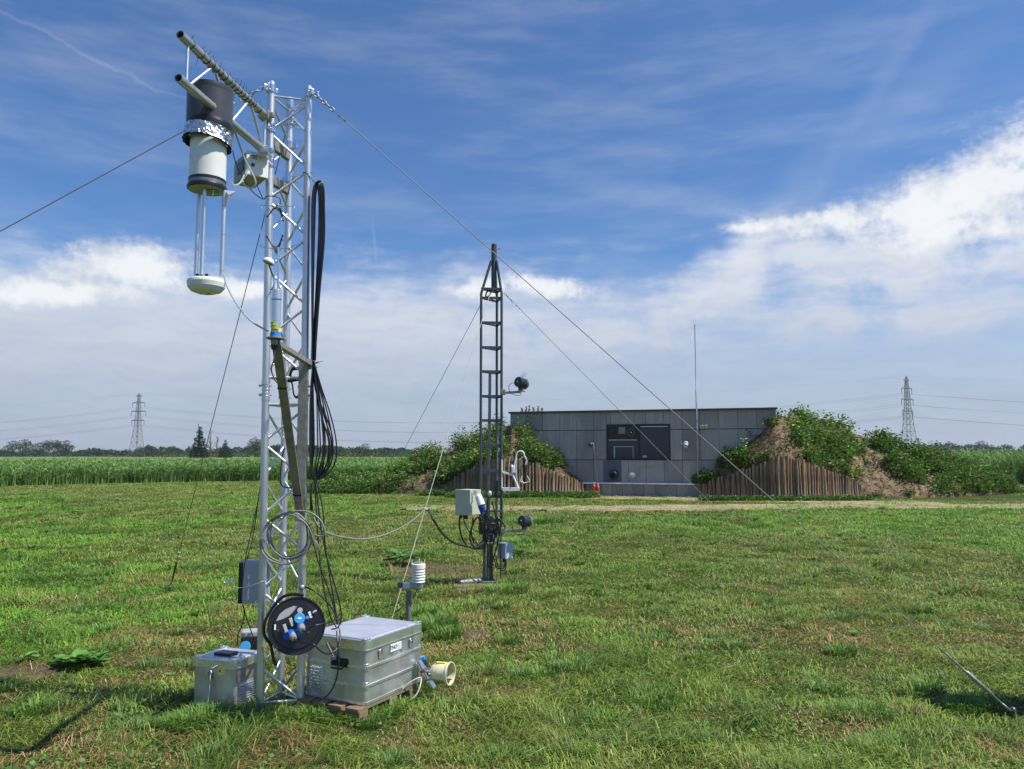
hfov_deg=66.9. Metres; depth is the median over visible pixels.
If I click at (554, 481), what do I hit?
log palisade
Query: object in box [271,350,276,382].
cable
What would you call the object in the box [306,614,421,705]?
case
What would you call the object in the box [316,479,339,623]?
cable
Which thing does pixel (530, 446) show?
leafy weeds
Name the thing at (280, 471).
cable
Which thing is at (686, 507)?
path
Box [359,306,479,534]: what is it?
guy wire
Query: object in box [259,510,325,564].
grey cable coil
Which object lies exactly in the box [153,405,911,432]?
power cable
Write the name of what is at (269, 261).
mushroom antenna
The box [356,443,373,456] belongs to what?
round tree
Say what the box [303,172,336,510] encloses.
black cable coil
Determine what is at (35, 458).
reed field
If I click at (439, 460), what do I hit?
guy wire
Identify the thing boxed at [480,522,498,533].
cable
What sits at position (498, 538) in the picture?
cable
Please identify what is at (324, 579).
cable
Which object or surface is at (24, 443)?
field tree
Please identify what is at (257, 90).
guy wire
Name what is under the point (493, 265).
lattice mast
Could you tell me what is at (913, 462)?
leafy weeds
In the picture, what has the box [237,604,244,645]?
cable
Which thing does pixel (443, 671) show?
gas valve set
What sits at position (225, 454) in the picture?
spruce tree
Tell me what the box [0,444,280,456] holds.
wood
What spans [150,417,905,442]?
power cable
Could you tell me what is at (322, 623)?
cable
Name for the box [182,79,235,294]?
gas analyser
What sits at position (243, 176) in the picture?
hose
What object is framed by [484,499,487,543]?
cable
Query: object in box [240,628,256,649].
power supply
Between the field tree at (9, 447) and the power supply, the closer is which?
the power supply
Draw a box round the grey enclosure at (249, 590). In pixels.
[224,559,270,610]
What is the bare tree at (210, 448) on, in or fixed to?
on the ground at (454, 689)
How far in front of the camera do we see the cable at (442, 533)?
8.53 m
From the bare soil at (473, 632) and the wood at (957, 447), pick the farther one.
the wood at (957, 447)
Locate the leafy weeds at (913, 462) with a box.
[690,401,1021,496]
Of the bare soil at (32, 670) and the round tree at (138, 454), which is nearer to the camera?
the bare soil at (32, 670)
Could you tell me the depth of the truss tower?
5.05 m
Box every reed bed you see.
[0,456,406,485]
[943,445,1023,483]
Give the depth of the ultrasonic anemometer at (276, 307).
4.08 m
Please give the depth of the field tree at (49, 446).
434.62 m
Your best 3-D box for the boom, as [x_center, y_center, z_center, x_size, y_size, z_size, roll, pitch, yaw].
[-1.690,-1.678,4.582,0.130,0.371,1.026,-1,-5,11]
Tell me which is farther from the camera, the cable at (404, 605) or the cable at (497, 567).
the cable at (497, 567)
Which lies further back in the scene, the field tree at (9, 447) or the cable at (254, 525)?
the field tree at (9, 447)
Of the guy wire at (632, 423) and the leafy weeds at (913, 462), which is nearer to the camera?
the guy wire at (632, 423)
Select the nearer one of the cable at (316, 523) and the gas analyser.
the gas analyser
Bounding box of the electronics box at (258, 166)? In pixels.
[234,150,268,188]
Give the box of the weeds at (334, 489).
[275,478,1023,500]
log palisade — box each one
[450,457,583,492]
[699,456,861,497]
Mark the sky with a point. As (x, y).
(829, 192)
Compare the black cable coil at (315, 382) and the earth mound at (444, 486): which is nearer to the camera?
the black cable coil at (315, 382)
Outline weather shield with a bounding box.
[398,558,424,620]
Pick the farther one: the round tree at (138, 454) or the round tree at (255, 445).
the round tree at (138, 454)
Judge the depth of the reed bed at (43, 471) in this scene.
46.59 m
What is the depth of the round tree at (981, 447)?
518.41 m
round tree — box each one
[133,447,143,456]
[149,446,168,455]
[247,437,260,456]
[340,448,350,456]
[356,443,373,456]
[379,448,388,456]
[969,440,991,451]
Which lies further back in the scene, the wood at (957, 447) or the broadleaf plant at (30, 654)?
the wood at (957, 447)
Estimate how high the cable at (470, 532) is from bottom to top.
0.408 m
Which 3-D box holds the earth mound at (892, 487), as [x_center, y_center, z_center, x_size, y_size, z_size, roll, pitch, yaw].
[14.606,3.253,33.919,16.649,3.500,9.490,1,-5,-13]
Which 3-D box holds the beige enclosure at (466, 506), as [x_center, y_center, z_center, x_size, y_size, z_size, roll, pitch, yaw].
[-0.534,1.474,9.568,0.255,0.356,0.223,-4,-7,41]
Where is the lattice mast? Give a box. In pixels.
[479,244,502,583]
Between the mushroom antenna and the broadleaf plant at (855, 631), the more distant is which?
the broadleaf plant at (855, 631)
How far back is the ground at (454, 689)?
6.83 m
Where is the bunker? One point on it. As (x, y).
(614, 452)
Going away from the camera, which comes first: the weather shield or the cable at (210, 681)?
the cable at (210, 681)
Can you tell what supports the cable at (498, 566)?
attached to the junction box at (506, 550)
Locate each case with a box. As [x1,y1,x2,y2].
[194,645,256,707]
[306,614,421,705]
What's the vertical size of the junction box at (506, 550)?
0.240 m
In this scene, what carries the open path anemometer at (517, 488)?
attached to the lattice mast
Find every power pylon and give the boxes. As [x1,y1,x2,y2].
[128,393,145,455]
[901,376,918,447]
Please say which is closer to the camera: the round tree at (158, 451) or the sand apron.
the sand apron
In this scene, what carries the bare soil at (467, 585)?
on the ground at (454, 689)
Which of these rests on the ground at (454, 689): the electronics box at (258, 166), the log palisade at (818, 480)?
the log palisade at (818, 480)
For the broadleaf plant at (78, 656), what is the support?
on the ground at (454, 689)
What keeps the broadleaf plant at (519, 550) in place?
on the ground at (454, 689)
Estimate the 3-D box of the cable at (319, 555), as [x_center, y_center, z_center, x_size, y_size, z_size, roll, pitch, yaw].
[-1.177,1.060,4.879,0.164,0.919,0.008,0,-5,0]
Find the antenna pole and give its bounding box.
[694,325,699,485]
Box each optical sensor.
[501,372,528,395]
[501,511,532,534]
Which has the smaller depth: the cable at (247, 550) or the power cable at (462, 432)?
the cable at (247, 550)
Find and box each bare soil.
[0,665,68,679]
[383,564,482,577]
[453,583,519,590]
[457,629,492,639]
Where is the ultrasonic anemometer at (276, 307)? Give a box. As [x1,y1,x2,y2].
[260,204,294,349]
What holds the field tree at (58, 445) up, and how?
on the ground at (454, 689)
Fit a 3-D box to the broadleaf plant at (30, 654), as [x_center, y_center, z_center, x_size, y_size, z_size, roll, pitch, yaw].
[-3.770,2.137,6.054,0.141,0.070,0.156,4,-7,-37]
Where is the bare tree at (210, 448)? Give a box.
[207,432,214,457]
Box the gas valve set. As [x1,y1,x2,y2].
[415,655,455,690]
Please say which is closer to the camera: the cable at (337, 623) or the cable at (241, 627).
the cable at (337, 623)
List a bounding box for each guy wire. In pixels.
[0,87,262,231]
[168,131,285,591]
[314,93,1016,720]
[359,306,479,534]
[392,294,489,617]
[504,292,776,570]
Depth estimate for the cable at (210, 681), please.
4.92 m
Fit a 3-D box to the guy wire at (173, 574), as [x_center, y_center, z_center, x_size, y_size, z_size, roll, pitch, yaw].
[-2.798,0.277,7.262,0.046,4.012,4.814,3,-6,-31]
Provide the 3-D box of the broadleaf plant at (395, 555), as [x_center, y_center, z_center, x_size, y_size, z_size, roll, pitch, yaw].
[-1.595,2.521,11.294,0.575,0.246,0.512,0,-5,0]
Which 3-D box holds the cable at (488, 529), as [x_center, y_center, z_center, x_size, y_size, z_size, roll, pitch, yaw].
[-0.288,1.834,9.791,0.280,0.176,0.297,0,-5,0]
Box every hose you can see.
[223,273,267,331]
[230,168,248,185]
[234,130,256,188]
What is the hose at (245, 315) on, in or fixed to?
hanging from the gas analyser
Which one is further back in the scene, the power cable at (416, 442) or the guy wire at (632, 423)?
the power cable at (416, 442)
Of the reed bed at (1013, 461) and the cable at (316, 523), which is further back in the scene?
the reed bed at (1013, 461)
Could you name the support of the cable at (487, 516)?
hanging from the lattice mast
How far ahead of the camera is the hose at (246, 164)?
4.84 m
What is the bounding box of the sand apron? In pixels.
[581,496,958,504]
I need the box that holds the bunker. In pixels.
[508,407,776,496]
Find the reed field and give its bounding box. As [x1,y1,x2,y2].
[0,457,407,460]
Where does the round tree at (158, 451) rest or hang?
on the ground at (454, 689)
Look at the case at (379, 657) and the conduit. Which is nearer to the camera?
the case at (379, 657)
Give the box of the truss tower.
[256,80,318,708]
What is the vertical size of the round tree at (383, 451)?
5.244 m
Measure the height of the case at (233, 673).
0.323 m
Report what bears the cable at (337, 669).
attached to the cable at (337, 623)
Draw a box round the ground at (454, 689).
[0,481,1023,768]
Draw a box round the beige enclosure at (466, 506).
[455,489,480,518]
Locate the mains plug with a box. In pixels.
[473,490,484,513]
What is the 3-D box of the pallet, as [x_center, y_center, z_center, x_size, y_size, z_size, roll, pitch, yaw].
[-0.984,2.014,4.983,0.490,0.088,0.620,-3,-6,28]
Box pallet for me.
[297,683,417,721]
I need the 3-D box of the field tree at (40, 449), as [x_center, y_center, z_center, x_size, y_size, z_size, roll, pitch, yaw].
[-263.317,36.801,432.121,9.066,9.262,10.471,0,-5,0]
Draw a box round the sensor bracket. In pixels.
[271,339,317,520]
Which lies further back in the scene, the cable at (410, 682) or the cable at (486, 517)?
the cable at (486, 517)
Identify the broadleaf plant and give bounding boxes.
[19,651,40,660]
[48,648,111,666]
[382,548,421,563]
[513,548,530,556]
[848,629,862,635]
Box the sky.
[0,0,1023,452]
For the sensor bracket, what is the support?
attached to the truss tower
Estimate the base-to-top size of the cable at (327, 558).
0.928 m
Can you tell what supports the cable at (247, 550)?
attached to the truss tower
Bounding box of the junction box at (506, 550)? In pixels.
[498,542,512,561]
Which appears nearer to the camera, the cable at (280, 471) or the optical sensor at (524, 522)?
the cable at (280, 471)
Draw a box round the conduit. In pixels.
[459,578,482,583]
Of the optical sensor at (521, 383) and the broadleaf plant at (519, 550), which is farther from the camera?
the broadleaf plant at (519, 550)
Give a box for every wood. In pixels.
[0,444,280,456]
[241,444,421,456]
[921,441,1023,451]
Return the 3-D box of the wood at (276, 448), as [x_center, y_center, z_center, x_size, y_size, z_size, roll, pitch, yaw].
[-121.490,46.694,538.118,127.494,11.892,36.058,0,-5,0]
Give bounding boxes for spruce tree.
[188,426,208,457]
[218,440,233,457]
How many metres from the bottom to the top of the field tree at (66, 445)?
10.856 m
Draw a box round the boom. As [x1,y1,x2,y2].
[174,30,275,158]
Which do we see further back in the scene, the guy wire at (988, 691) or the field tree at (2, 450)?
the field tree at (2, 450)
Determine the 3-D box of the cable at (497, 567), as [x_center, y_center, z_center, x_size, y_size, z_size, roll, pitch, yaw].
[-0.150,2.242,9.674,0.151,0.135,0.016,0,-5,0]
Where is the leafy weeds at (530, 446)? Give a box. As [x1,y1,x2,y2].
[320,413,586,491]
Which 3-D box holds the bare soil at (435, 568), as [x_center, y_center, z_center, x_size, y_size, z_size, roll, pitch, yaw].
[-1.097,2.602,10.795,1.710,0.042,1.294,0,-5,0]
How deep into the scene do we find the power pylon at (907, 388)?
380.28 m
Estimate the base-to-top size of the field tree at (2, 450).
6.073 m
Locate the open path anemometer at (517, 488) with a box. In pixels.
[501,450,529,490]
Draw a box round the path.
[396,503,1023,510]
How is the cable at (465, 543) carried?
hanging from the beige enclosure at (466, 506)
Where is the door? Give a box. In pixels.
[455,489,470,515]
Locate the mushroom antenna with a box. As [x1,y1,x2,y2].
[262,257,273,289]
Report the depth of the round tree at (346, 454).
258.56 m
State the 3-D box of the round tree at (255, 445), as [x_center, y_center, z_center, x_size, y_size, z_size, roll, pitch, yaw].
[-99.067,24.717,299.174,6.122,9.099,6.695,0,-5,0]
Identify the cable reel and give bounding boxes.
[262,584,324,666]
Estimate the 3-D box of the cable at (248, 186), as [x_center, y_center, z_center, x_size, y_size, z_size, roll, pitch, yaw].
[-1.631,-1.260,4.832,0.120,0.199,0.538,-1,-5,15]
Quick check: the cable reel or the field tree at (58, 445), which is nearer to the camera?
the cable reel
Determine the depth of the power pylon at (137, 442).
484.52 m
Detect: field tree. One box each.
[0,448,9,454]
[3,441,25,455]
[16,439,36,454]
[28,442,49,456]
[40,440,57,456]
[51,440,63,455]
[58,440,74,456]
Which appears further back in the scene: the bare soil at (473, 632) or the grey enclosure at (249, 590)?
the bare soil at (473, 632)
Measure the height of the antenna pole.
6.241 m
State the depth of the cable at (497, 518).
9.65 m
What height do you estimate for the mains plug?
0.289 m
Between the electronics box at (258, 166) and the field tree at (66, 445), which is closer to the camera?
the electronics box at (258, 166)
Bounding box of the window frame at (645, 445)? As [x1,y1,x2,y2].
[606,424,670,459]
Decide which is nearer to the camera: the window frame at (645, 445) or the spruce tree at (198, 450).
the window frame at (645, 445)
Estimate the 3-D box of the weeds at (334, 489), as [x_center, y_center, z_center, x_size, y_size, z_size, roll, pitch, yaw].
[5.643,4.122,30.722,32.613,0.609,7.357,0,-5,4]
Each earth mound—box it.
[384,425,585,493]
[701,415,1014,497]
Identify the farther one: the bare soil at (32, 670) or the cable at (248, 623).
the bare soil at (32, 670)
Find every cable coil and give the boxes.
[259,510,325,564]
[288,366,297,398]
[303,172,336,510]
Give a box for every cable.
[136,416,900,442]
[146,404,901,432]
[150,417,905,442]
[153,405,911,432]
[207,665,217,700]
[232,150,280,210]
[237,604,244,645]
[241,502,257,600]
[243,605,254,639]
[246,488,259,559]
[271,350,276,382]
[280,447,291,488]
[294,586,340,654]
[302,613,339,631]
[311,630,339,702]
[312,541,337,624]
[313,508,426,539]
[314,479,341,629]
[314,480,336,626]
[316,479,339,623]
[387,589,417,618]
[400,677,421,701]
[427,508,484,548]
[459,515,483,548]
[469,517,484,549]
[478,522,498,535]
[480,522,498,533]
[481,514,505,541]
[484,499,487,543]
[484,510,495,567]
[490,501,499,570]
[494,559,505,568]
[495,556,506,570]

